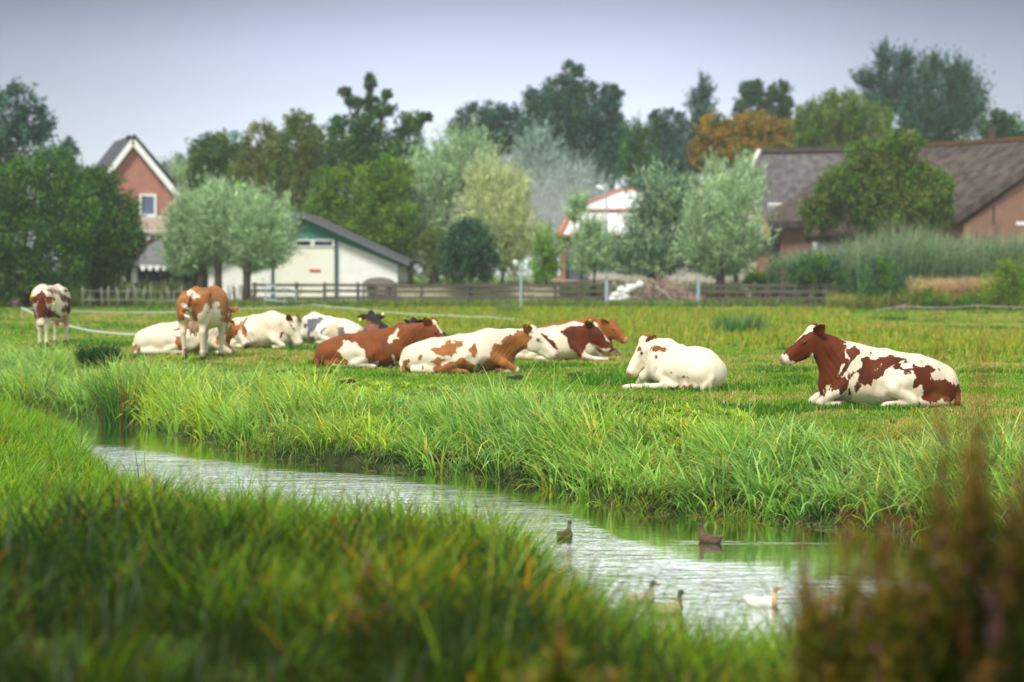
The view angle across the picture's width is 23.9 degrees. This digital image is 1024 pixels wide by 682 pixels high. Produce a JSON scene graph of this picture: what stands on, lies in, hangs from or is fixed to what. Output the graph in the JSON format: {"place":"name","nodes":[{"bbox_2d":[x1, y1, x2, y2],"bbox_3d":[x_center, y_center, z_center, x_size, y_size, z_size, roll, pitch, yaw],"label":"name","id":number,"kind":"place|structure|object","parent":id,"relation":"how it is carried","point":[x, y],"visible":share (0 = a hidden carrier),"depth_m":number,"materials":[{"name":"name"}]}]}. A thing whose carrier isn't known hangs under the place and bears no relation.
{"place":"outdoors","nodes":[
{"label":"outdoors","id":0,"kind":"place"},
{"bbox_2d":[68,134,192,284],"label":"brick house","id":1,"kind":"structure","parent":0,"point":[133,158],"depth_m":151.76,"materials":[{"name":"brick"}]},
{"bbox_2d":[139,194,156,215],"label":"window","id":2,"kind":"structure","parent":1,"relation":"in","point":[151,199],"depth_m":151.78,"materials":[{"name":"white"}]},
{"bbox_2d":[38,410,963,538],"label":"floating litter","id":3,"kind":"object","parent":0,"point":[527,484],"visible":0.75,"depth_m":29.22,"materials":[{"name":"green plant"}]},
{"bbox_2d":[10,405,998,651],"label":"water","id":4,"kind":"structure","parent":0,"point":[759,546],"depth_m":25.89,"materials":[{"name":"grey liquid"}]},
{"bbox_2d":[652,590,686,614],"bbox_3d":[1.253,2.100,19.347,0.355,0.209,0.129,-1,2,-30],"label":"duck","id":5,"kind":"object","parent":4,"relation":"on","point":[678,602],"visible":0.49,"depth_m":19.33},
{"bbox_2d":[698,523,723,543],"bbox_3d":[1.996,1.946,24.337,0.333,0.220,0.125,1,2,40],"label":"duck","id":6,"kind":"object","parent":4,"relation":"on","point":[704,537],"visible":1,"depth_m":24.30},
{"bbox_2d":[742,586,782,606],"bbox_3d":[2.048,2.094,19.741,0.334,0.194,0.120,0,2,8],"label":"duck","id":7,"kind":"object","parent":4,"relation":"on","point":[767,599],"visible":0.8,"depth_m":19.70},
{"bbox_2d":[0,275,1023,681],"bbox_3d":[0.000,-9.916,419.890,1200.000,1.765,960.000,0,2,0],"label":"ground","id":8,"kind":"structure","parent":0,"point":[350,459],"depth_m":31.83,"materials":[{"name":"green plant"}]},
{"bbox_2d":[0,76,60,269],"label":"broadleaf tree","id":9,"kind":"object","parent":8,"relation":"on","point":[20,129],"visible":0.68,"depth_m":148.89,"materials":[{"name":"green plant"}]},
{"bbox_2d":[29,284,70,345],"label":"cow","id":10,"kind":"object","parent":8,"relation":"on","point":[50,303],"visible":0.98,"depth_m":58.67},
{"bbox_2d":[0,138,104,307],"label":"alder tree","id":11,"kind":"object","parent":8,"relation":"on","point":[43,219],"visible":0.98,"depth_m":115.34,"materials":[{"name":"green plant"}]},
{"bbox_2d":[50,134,81,276],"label":"broadleaf tree","id":12,"kind":"object","parent":8,"relation":"on","point":[69,142],"visible":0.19,"depth_m":174.42,"materials":[{"name":"green plant"}]},
{"bbox_2d":[68,339,134,369],"bbox_3d":[-8.838,0.263,51.606,1.452,0.668,1.459,0,2,0],"label":"grass clump","id":13,"kind":"object","parent":8,"relation":"on","point":[84,354],"visible":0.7,"depth_m":51.33,"materials":[{"name":"green plant"}]},
{"bbox_2d":[64,162,149,306],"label":"alder tree","id":14,"kind":"object","parent":8,"relation":"on","point":[118,242],"visible":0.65,"depth_m":119.45,"materials":[{"name":"green plant"}]},
{"bbox_2d":[71,355,176,425],"bbox_3d":[-6.822,0.916,42.837,2.189,1.362,2.474,0,2,0],"label":"sedge clump","id":15,"kind":"object","parent":8,"relation":"on","point":[108,410],"visible":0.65,"depth_m":42.55,"materials":[{"name":"green plant"}]},
{"bbox_2d":[121,237,225,300],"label":"barn","id":16,"kind":"structure","parent":8,"relation":"on","point":[151,266],"depth_m":132.95,"materials":[{"name":"white"}]},
{"bbox_2d":[156,144,198,197],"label":"willow tree","id":17,"kind":"object","parent":8,"relation":"on","point":[173,174],"visible":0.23,"depth_m":171.54,"materials":[{"name":"green plant"}]},
{"bbox_2d":[147,175,213,287],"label":"pollard willow","id":18,"kind":"object","parent":8,"relation":"on","point":[175,258],"visible":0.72,"depth_m":122.40,"materials":[{"name":"green plant"}]},
{"bbox_2d":[132,317,249,354],"bbox_3d":[-6.916,-0.130,52.369,2.582,0.872,1.063,0,2,0],"label":"cow","id":19,"kind":"object","parent":8,"relation":"on","point":[162,338],"visible":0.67,"depth_m":52.04},
{"bbox_2d":[176,285,238,360],"bbox_3d":[-6.331,-0.388,50.187,0.836,1.527,2.642,0,2,11],"label":"cow","id":20,"kind":"object","parent":8,"relation":"on","point":[201,311],"visible":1,"depth_m":49.29},
{"bbox_2d":[170,156,255,287],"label":"pollard willow","id":21,"kind":"object","parent":8,"relation":"on","point":[214,205],"visible":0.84,"depth_m":121.15,"materials":[{"name":"green plant"}]},
{"bbox_2d":[182,130,250,201],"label":"broadleaf tree","id":22,"kind":"object","parent":8,"relation":"on","point":[217,160],"visible":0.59,"depth_m":159.34,"materials":[{"name":"green plant"}]},
{"bbox_2d":[209,172,307,304],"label":"pollard willow","id":23,"kind":"object","parent":8,"relation":"on","point":[262,237],"visible":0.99,"depth_m":120.22,"materials":[{"name":"green plant"}]},
{"bbox_2d":[225,117,304,218],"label":"broadleaf tree","id":24,"kind":"object","parent":8,"relation":"on","point":[260,161],"visible":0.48,"depth_m":157.08,"materials":[{"name":"green plant"}]},
{"bbox_2d":[230,310,302,348],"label":"cow","id":25,"kind":"object","parent":8,"relation":"on","point":[273,329],"visible":0.59,"depth_m":55.30},
{"bbox_2d":[263,284,296,306],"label":"metal gate","id":26,"kind":"structure","parent":8,"relation":"on","point":[285,295],"depth_m":119.56,"materials":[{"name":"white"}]},
{"bbox_2d":[261,107,341,215],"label":"broadleaf tree","id":27,"kind":"object","parent":8,"relation":"on","point":[298,165],"visible":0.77,"depth_m":155.00,"materials":[{"name":"green plant"}]},
{"bbox_2d":[208,212,418,302],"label":"white barn","id":28,"kind":"structure","parent":8,"relation":"on","point":[333,253],"depth_m":128.84,"materials":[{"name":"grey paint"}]},
{"bbox_2d":[274,249,333,302],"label":"door","id":29,"kind":"structure","parent":28,"relation":"in","point":[323,259],"depth_m":128.81,"materials":[{"name":"white wood"}]},
{"bbox_2d":[298,312,362,343],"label":"cow","id":30,"kind":"object","parent":8,"relation":"on","point":[316,327],"visible":0.69,"depth_m":59.62},
{"bbox_2d":[300,165,375,236],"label":"broadleaf tree","id":31,"kind":"object","parent":8,"relation":"on","point":[327,202],"visible":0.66,"depth_m":138.93,"materials":[{"name":"green plant"}]},
{"bbox_2d":[312,71,412,192],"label":"maple tree","id":32,"kind":"object","parent":8,"relation":"on","point":[356,146],"visible":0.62,"depth_m":151.15,"materials":[{"name":"green plant"}]},
{"bbox_2d":[331,545,406,680],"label":"clump","id":33,"kind":"object","parent":8,"relation":"on","point":[369,590],"visible":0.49,"depth_m":10.52,"materials":[{"name":"green plant"}]},
{"bbox_2d":[357,310,388,332],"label":"cow","id":34,"kind":"object","parent":8,"relation":"on","point":[373,320],"visible":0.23,"depth_m":53.31},
{"bbox_2d":[332,151,422,271],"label":"broadleaf tree","id":35,"kind":"object","parent":8,"relation":"on","point":[384,202],"visible":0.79,"depth_m":138.28,"materials":[{"name":"green plant"}]},
{"bbox_2d":[362,278,393,301],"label":"calf hut","id":36,"kind":"object","parent":8,"relation":"on","point":[378,281],"visible":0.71,"depth_m":125.97,"materials":[{"name":"plastic"}]},
{"bbox_2d":[238,304,519,319],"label":"fence tape","id":37,"kind":"object","parent":8,"relation":"on","point":[375,311],"visible":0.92,"depth_m":89.47,"materials":[{"name":"white plastic"}]},
{"bbox_2d":[314,316,445,368],"bbox_3d":[-2.435,0.023,45.746,2.611,1.001,1.032,0,2,0],"label":"cow","id":38,"kind":"object","parent":8,"relation":"on","point":[385,347],"visible":0.69,"depth_m":45.45},
{"bbox_2d":[0,276,768,303],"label":"garden undergrowth","id":39,"kind":"object","parent":8,"relation":"on","point":[157,294],"visible":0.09,"depth_m":130.65,"materials":[{"name":"green plant"}]},
{"bbox_2d":[388,109,433,283],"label":"maple tree","id":40,"kind":"object","parent":8,"relation":"on","point":[409,123],"visible":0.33,"depth_m":153.18,"materials":[{"name":"green plant"}]},
{"bbox_2d":[0,296,826,307],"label":"fence foot grass","id":41,"kind":"structure","parent":8,"relation":"on","point":[381,302],"depth_m":118.96,"materials":[{"name":"green plant"}]},
{"bbox_2d":[251,282,604,306],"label":"plank fence","id":42,"kind":"object","parent":8,"relation":"on","point":[468,291],"visible":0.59,"depth_m":120.38,"materials":[{"name":"brown wood"}]},
{"bbox_2d":[414,225,447,283],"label":"garden bush","id":43,"kind":"object","parent":8,"relation":"on","point":[424,244],"visible":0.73,"depth_m":129.85,"materials":[{"name":"green plant"}]},
{"bbox_2d":[0,415,868,681],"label":"grass","id":44,"kind":"object","parent":8,"relation":"on","point":[274,578],"visible":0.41,"depth_m":12.47,"materials":[{"name":"green plant"}]},
{"bbox_2d":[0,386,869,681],"bbox_3d":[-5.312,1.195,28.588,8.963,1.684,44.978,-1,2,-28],"label":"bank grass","id":45,"kind":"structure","parent":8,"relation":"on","point":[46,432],"depth_m":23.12,"materials":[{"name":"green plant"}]},
{"bbox_2d":[385,95,508,283],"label":"willow tree","id":46,"kind":"object","parent":8,"relation":"on","point":[436,191],"visible":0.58,"depth_m":140.88,"materials":[{"name":"green plant"}]},
{"bbox_2d":[0,450,911,681],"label":"foreground sedge","id":47,"kind":"object","parent":8,"relation":"on","point":[47,619],"visible":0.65,"depth_m":11.26,"materials":[{"name":"green plant"}]},
{"bbox_2d":[432,214,504,299],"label":"round bush","id":48,"kind":"object","parent":8,"relation":"on","point":[462,257],"visible":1,"depth_m":125.39,"materials":[{"name":"green plant"}]},
{"bbox_2d":[399,322,557,373],"bbox_3d":[-0.598,0.118,43.247,2.834,0.937,1.042,0,2,0],"label":"cow","id":49,"kind":"object","parent":8,"relation":"on","point":[488,349],"visible":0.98,"depth_m":43.00},
{"bbox_2d":[398,286,559,300],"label":"stone wall","id":50,"kind":"structure","parent":8,"relation":"on","point":[473,294],"depth_m":127.33,"materials":[{"name":"beige"}]},
{"bbox_2d":[443,98,525,281],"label":"broadleaf tree","id":51,"kind":"object","parent":8,"relation":"on","point":[502,115],"visible":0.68,"depth_m":188.62,"materials":[{"name":"green plant"}]},
{"bbox_2d":[443,142,547,283],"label":"willow tree","id":52,"kind":"object","parent":8,"relation":"on","point":[505,193],"visible":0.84,"depth_m":133.19,"materials":[{"name":"green plant"}]},
{"bbox_2d":[0,328,1023,537],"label":"bank sedge","id":53,"kind":"object","parent":8,"relation":"on","point":[576,432],"visible":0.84,"depth_m":31.57,"materials":[{"name":"green plant"}]},
{"bbox_2d":[0,302,1023,462],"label":"pasture grass","id":54,"kind":"structure","parent":8,"relation":"on","point":[795,373],"depth_m":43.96,"materials":[{"name":"green plant"}]},
{"bbox_2d":[0,363,1023,543],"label":"waterside herbs","id":55,"kind":"object","parent":8,"relation":"on","point":[377,452],"visible":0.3,"depth_m":31.28,"materials":[{"name":"green plant"}]},
{"bbox_2d":[14,342,1023,451],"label":"bank top herbs","id":56,"kind":"object","parent":8,"relation":"on","point":[840,416],"visible":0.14,"depth_m":30.14,"materials":[{"name":"green plant"}]},
{"bbox_2d":[498,110,584,283],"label":"willow tree","id":57,"kind":"object","parent":8,"relation":"on","point":[546,157],"visible":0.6,"depth_m":154.01,"materials":[{"name":"green plant"}]},
{"bbox_2d":[521,217,569,283],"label":"garden bush","id":58,"kind":"object","parent":8,"relation":"on","point":[549,262],"visible":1,"depth_m":129.80,"materials":[{"name":"green plant"}]},
{"bbox_2d":[498,618,613,681],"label":"purple loosestrife","id":59,"kind":"object","parent":8,"relation":"on","point":[561,665],"visible":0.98,"depth_m":8.92,"materials":[{"name":"brown"}]},
{"bbox_2d":[510,58,608,188],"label":"broadleaf tree","id":60,"kind":"object","parent":8,"relation":"on","point":[566,100],"visible":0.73,"depth_m":186.31,"materials":[{"name":"green plant"}]},
{"bbox_2d":[515,319,612,360],"bbox_3d":[1.007,-0.027,49.606,2.437,0.874,0.994,1,2,22],"label":"cow","id":61,"kind":"object","parent":8,"relation":"on","point":[572,340],"visible":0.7,"depth_m":49.21},
{"bbox_2d":[560,183,594,295],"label":"garden bush","id":62,"kind":"object","parent":8,"relation":"on","point":[578,203],"visible":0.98,"depth_m":133.72,"materials":[{"name":"green plant"}]},
{"bbox_2d":[537,316,627,355],"bbox_3d":[1.367,-0.099,51.872,2.359,0.861,0.995,0,2,12],"label":"cow","id":63,"kind":"object","parent":8,"relation":"on","point":[610,329],"visible":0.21,"depth_m":51.51},
{"bbox_2d":[545,144,620,244],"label":"willow tree","id":64,"kind":"object","parent":8,"relation":"on","point":[587,176],"visible":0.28,"depth_m":156.12,"materials":[{"name":"green plant"}]},
{"bbox_2d":[159,110,1023,205],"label":"wood","id":65,"kind":"object","parent":8,"relation":"on","point":[235,133],"visible":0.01,"depth_m":231.40,"materials":[{"name":"green plant"}]},
{"bbox_2d":[560,207,624,300],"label":"pollard willow","id":66,"kind":"object","parent":8,"relation":"on","point":[590,245],"visible":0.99,"depth_m":125.70,"materials":[{"name":"green plant"}]},
{"bbox_2d":[585,81,634,192],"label":"broadleaf tree","id":67,"kind":"object","parent":8,"relation":"on","point":[609,128],"visible":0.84,"depth_m":184.94,"materials":[{"name":"green plant"}]},
{"bbox_2d":[578,661,645,681],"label":"purple loosestrife","id":68,"kind":"object","parent":8,"relation":"on","point":[613,677],"visible":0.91,"depth_m":9.39,"materials":[{"name":"brown"}]},
{"bbox_2d":[610,108,665,187],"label":"poplar tree","id":69,"kind":"object","parent":8,"relation":"on","point":[637,142],"visible":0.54,"depth_m":171.19,"materials":[{"name":"green plant"}]},
{"bbox_2d":[600,149,704,286],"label":"pollard willow","id":70,"kind":"object","parent":8,"relation":"on","point":[644,249],"visible":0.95,"depth_m":123.93,"materials":[{"name":"green plant"}]},
{"bbox_2d":[605,280,700,306],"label":"field gate","id":71,"kind":"structure","parent":8,"relation":"on","point":[653,287],"depth_m":120.27,"materials":[{"name":"grey metal"}]},
{"bbox_2d":[557,188,770,288],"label":"white roofed house","id":72,"kind":"structure","parent":8,"relation":"on","point":[613,198],"depth_m":143.14,"materials":[{"name":"orange tile"}]},
{"bbox_2d":[565,259,587,283],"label":"window","id":73,"kind":"structure","parent":72,"relation":"in","point":[571,275],"depth_m":143.00,"materials":[{"name":"grey glass"}]},
{"bbox_2d":[647,107,694,186],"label":"broadleaf tree","id":74,"kind":"object","parent":8,"relation":"on","point":[666,133],"visible":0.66,"depth_m":199.13,"materials":[{"name":"green plant"}]},
{"bbox_2d":[626,270,716,305],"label":"branch heap","id":75,"kind":"object","parent":8,"relation":"on","point":[647,293],"visible":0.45,"depth_m":122.61,"materials":[{"name":"wood"}]},
{"bbox_2d":[622,334,726,390],"bbox_3d":[2.541,0.334,37.357,1.853,0.841,1.232,1,2,31],"label":"cow","id":76,"kind":"object","parent":8,"relation":"on","point":[665,362],"visible":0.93,"depth_m":36.88},
{"bbox_2d":[669,68,720,186],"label":"poplar tree","id":77,"kind":"object","parent":8,"relation":"on","point":[703,90],"visible":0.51,"depth_m":197.18,"materials":[{"name":"green plant"}]},
{"bbox_2d":[664,153,785,302],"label":"pollard willow","id":78,"kind":"object","parent":8,"relation":"on","point":[720,242],"visible":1,"depth_m":122.22,"materials":[{"name":"green plant"}]},
{"bbox_2d":[696,144,771,283],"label":"willow tree","id":79,"kind":"object","parent":8,"relation":"on","point":[718,163],"visible":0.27,"depth_m":137.46,"materials":[{"name":"green plant"}]},
{"bbox_2d":[703,308,771,333],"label":"iris clump","id":80,"kind":"object","parent":8,"relation":"on","point":[734,323],"visible":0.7,"depth_m":70.41,"materials":[{"name":"green plant"}]},
{"bbox_2d":[684,108,796,174],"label":"maple tree","id":81,"kind":"object","parent":8,"relation":"on","point":[743,132],"visible":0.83,"depth_m":164.02,"materials":[{"name":"orange plant"}]},
{"bbox_2d":[730,78,772,123],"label":"tree","id":82,"kind":"object","parent":8,"relation":"on","point":[751,97],"visible":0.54,"depth_m":213.90,"materials":[{"name":"green plant"}]},
{"bbox_2d":[741,266,768,296],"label":"garden bush","id":83,"kind":"object","parent":8,"relation":"on","point":[752,277],"visible":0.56,"depth_m":126.68,"materials":[{"name":"green plant"}]},
{"bbox_2d":[744,252,774,300],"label":"brick shed","id":84,"kind":"structure","parent":8,"relation":"on","point":[760,266],"depth_m":130.94,"materials":[{"name":"brick"}]},
{"bbox_2d":[702,272,836,306],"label":"plank fence","id":85,"kind":"object","parent":8,"relation":"on","point":[782,291],"visible":0.66,"depth_m":119.12,"materials":[{"name":"brown wood"}]},
{"bbox_2d":[765,78,794,144],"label":"tree","id":86,"kind":"object","parent":8,"relation":"on","point":[783,100],"visible":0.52,"depth_m":214.97,"materials":[{"name":"green plant"}]},
{"bbox_2d":[750,146,855,261],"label":"thatched house","id":87,"kind":"structure","parent":8,"relation":"on","point":[791,171],"depth_m":153.48,"materials":[{"name":"beige"}]},
{"bbox_2d":[761,586,854,681],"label":"purple loosestrife","id":88,"kind":"object","parent":8,"relation":"on","point":[796,670],"visible":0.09,"depth_m":8.65,"materials":[{"name":"brown"}]},
{"bbox_2d":[786,249,850,303],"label":"garden bush","id":89,"kind":"object","parent":8,"relation":"on","point":[823,272],"visible":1,"depth_m":118.52,"materials":[{"name":"green plant"}]},
{"bbox_2d":[805,208,866,258],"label":"thatched lean to","id":90,"kind":"object","parent":8,"relation":"on","point":[817,239],"visible":0.29,"depth_m":133.23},
{"bbox_2d":[787,86,896,146],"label":"tree","id":91,"kind":"object","parent":8,"relation":"on","point":[820,126],"visible":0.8,"depth_m":180.49,"materials":[{"name":"green plant"}]},
{"bbox_2d":[772,460,917,681],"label":"purple loosestrife","id":92,"kind":"object","parent":8,"relation":"on","point":[833,645],"visible":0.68,"depth_m":8.18,"materials":[{"name":"brown"}]},
{"bbox_2d":[779,323,960,407],"bbox_3d":[4.800,0.330,32.446,2.432,1.124,0.962,0,2,0],"label":"cow","id":93,"kind":"object","parent":8,"relation":"on","point":[852,372],"visible":0.94,"depth_m":32.19},
{"bbox_2d":[795,124,959,245],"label":"elder tree","id":94,"kind":"object","parent":8,"relation":"on","point":[883,193],"visible":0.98,"depth_m":130.32,"materials":[{"name":"green plant"}]},
{"bbox_2d":[848,240,919,309],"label":"garden bush","id":95,"kind":"object","parent":8,"relation":"on","point":[881,278],"visible":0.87,"depth_m":111.72,"materials":[{"name":"green plant"}]},
{"bbox_2d":[847,34,924,143],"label":"poplar tree","id":96,"kind":"object","parent":8,"relation":"on","point":[885,84],"visible":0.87,"depth_m":203.94,"materials":[{"name":"green plant"}]},
{"bbox_2d":[757,216,1023,302],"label":"reed bed","id":97,"kind":"object","parent":8,"relation":"on","point":[923,256],"visible":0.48,"depth_m":122.70,"materials":[{"name":"green plant"}]},
{"bbox_2d":[860,629,921,681],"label":"purple loosestrife","id":98,"kind":"object","parent":8,"relation":"on","point":[875,674],"visible":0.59,"depth_m":7.80,"materials":[{"name":"brown"}]},
{"bbox_2d":[763,126,1023,258],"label":"thatched barn","id":99,"kind":"structure","parent":8,"relation":"on","point":[989,190],"depth_m":137.49,"materials":[{"name":"brick"}]},
{"bbox_2d":[846,311,1023,681],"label":"purple loosestrife","id":100,"kind":"object","parent":8,"relation":"on","point":[930,578],"visible":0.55,"depth_m":7.89,"materials":[{"name":"brown"}]},
{"bbox_2d":[885,38,995,142],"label":"poplar tree","id":101,"kind":"object","parent":8,"relation":"on","point":[943,114],"visible":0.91,"depth_m":201.73,"materials":[{"name":"green plant"}]},
{"bbox_2d":[899,277,993,310],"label":"garden bush","id":102,"kind":"object","parent":8,"relation":"on","point":[969,300],"visible":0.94,"depth_m":109.94,"materials":[{"name":"green plant"}]},
{"bbox_2d":[887,403,1023,681],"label":"purple loosestrife","id":103,"kind":"object","parent":8,"relation":"on","point":[979,634],"visible":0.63,"depth_m":7.54,"materials":[{"name":"brown"}]},
{"bbox_2d":[948,452,1023,681],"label":"purple loosestrife","id":104,"kind":"object","parent":8,"relation":"on","point":[1015,672],"visible":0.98,"depth_m":7.20,"materials":[{"name":"brown"}]},
{"bbox_2d":[971,247,1023,310],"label":"garden bush","id":105,"kind":"object","parent":8,"relation":"on","point":[1008,289],"visible":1,"depth_m":107.90,"materials":[{"name":"green plant"}]},
{"bbox_2d":[976,107,1023,138],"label":"tree","id":106,"kind":"object","parent":8,"relation":"on","point":[1004,124],"visible":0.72,"depth_m":189.23,"materials":[{"name":"green plant"}]},
{"bbox_2d":[0,0,1023,274],"label":"sky","id":107,"kind":"structure","parent":0,"point":[163,73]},
{"bbox_2d":[824,291,1023,310],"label":"rough grass","id":108,"kind":"structure","parent":0,"point":[840,300],"depth_m":110.68,"materials":[{"name":"green plant"}]},
{"bbox_2d":[903,272,998,308],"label":"dry grass","id":109,"kind":"structure","parent":0,"point":[953,285],"depth_m":113.46,"materials":[{"name":"beige plant"}]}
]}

